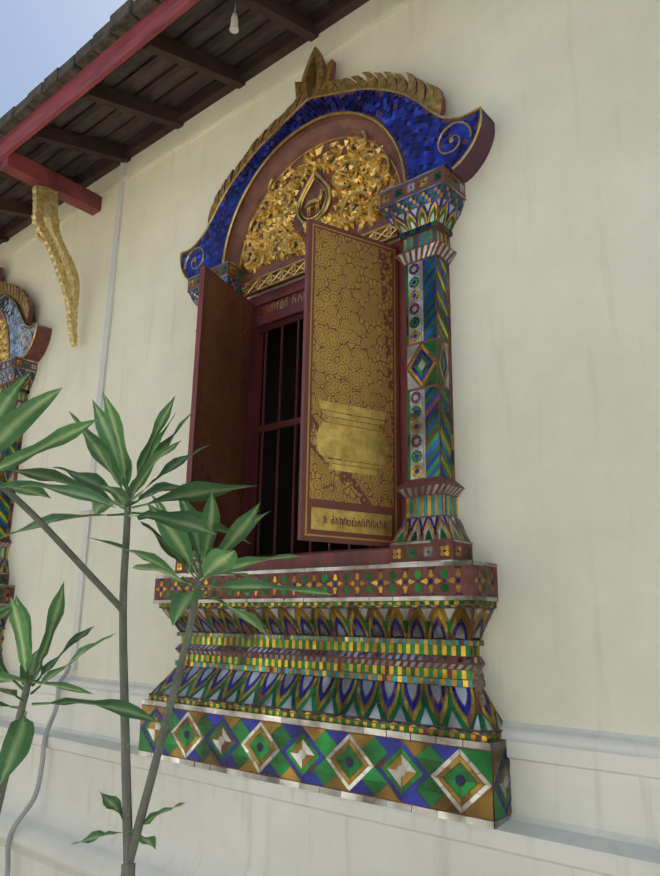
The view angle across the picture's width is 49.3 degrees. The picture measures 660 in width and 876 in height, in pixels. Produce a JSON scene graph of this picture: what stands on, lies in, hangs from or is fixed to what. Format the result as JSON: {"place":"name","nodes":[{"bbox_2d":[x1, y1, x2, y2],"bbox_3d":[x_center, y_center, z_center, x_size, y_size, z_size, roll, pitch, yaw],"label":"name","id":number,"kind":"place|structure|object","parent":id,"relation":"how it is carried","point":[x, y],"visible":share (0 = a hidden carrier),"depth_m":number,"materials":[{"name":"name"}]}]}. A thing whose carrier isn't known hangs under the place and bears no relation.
{"place":"outdoors","nodes":[
{"label":"outdoors","id":0,"kind":"place"},
{"bbox_2d":[0,0,126,117],"label":"sky","id":1,"kind":"structure","parent":0,"point":[37,37],"materials":[{"name":"blue"}]},
{"label":"ground","id":2,"kind":"structure","parent":0,"visible":0},
{"bbox_2d":[0,372,330,875],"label":"frangipani plant","id":3,"kind":"object","parent":2,"relation":"on","point":[184,527],"visible":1,"depth_m":2.06,"materials":[{"name":"green plant"}]},
{"bbox_2d":[0,0,659,736],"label":"wall","id":4,"kind":"structure","parent":2,"relation":"on","point":[554,280],"depth_m":3.07,"materials":[{"name":"paint"}]},
{"bbox_2d":[0,356,37,659],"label":"window surround","id":5,"kind":"object","parent":4,"relation":"attached to","point":[14,369],"visible":0.62,"depth_m":5.46,"materials":[{"name":"multicoloured tile"}]},
{"bbox_2d":[0,267,51,392],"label":"arch window","id":6,"kind":"structure","parent":4,"relation":"attached to","point":[24,334],"depth_m":5.79,"materials":[{"name":"blue tile"}]},
{"bbox_2d":[5,162,126,875],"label":"conduit pipe","id":7,"kind":"object","parent":4,"relation":"attached to","point":[86,507],"visible":0.96,"depth_m":4.72,"materials":[{"name":"white plastic"}]},
{"bbox_2d":[0,0,369,243],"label":"roof eave","id":8,"kind":"object","parent":4,"relation":"on","point":[128,81],"visible":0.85,"depth_m":4.57,"materials":[{"name":"brown wood"}]},
{"bbox_2d":[31,185,79,347],"bbox_3d":[-1.993,-1.266,5.218,0.113,1.150,0.457,-11,-19,39],"label":"eave bracket","id":9,"kind":"object","parent":8,"relation":"attached to","point":[45,220],"visible":1,"depth_m":5.22,"materials":[{"name":"gold metal"}]},
{"bbox_2d":[229,4,238,33],"bbox_3d":[-0.520,-2.299,3.928,0.052,0.175,0.049,-11,-19,39],"label":"bulb","id":10,"kind":"object","parent":8,"relation":"attached to","point":[233,28],"visible":1,"depth_m":3.90,"materials":[{"name":"white glass"}]},
{"bbox_2d":[138,164,511,828],"bbox_3d":[-0.136,0.214,3.443,2.008,2.630,0.199,-11,-19,39],"label":"window surround","id":11,"kind":"object","parent":4,"relation":"attached to","point":[356,685],"visible":0.73,"depth_m":3.02,"materials":[{"name":"multicoloured tile"}]},
{"bbox_2d":[180,46,494,571],"bbox_3d":[-0.073,-0.781,3.760,2.081,2.913,0.215,-11,-19,39],"label":"arch window","id":12,"kind":"structure","parent":4,"relation":"attached to","point":[326,147],"depth_m":3.83,"materials":[{"name":"gold metal"}]},
{"bbox_2d":[186,266,252,557],"bbox_3d":[-0.563,-0.126,3.703,0.031,1.435,0.485,-6,-16,23],"label":"shutter","id":13,"kind":"object","parent":12,"relation":"attached to","point":[219,400],"visible":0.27,"depth_m":3.69,"materials":[{"name":"brown wood"}]},
{"bbox_2d":[297,218,399,547],"bbox_3d":[0.099,-0.254,3.169,0.485,1.435,0.031,9,-17,-29],"label":"shutter","id":14,"kind":"object","parent":12,"relation":"attached to","point":[349,473],"visible":1,"depth_m":3.14,"materials":[{"name":"gold metal"}]},
{"bbox_2d":[470,665,484,706],"bbox_3d":[0.540,0.902,2.617,0.058,0.147,0.053,4,-15,-10],"label":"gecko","id":15,"kind":"object","parent":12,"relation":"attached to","point":[477,678],"visible":1,"depth_m":2.61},
{"bbox_2d":[0,669,659,875],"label":"wall base","id":16,"kind":"object","parent":2,"relation":"on","point":[585,802],"depth_m":2.97,"materials":[{"name":"paint"}]}
]}

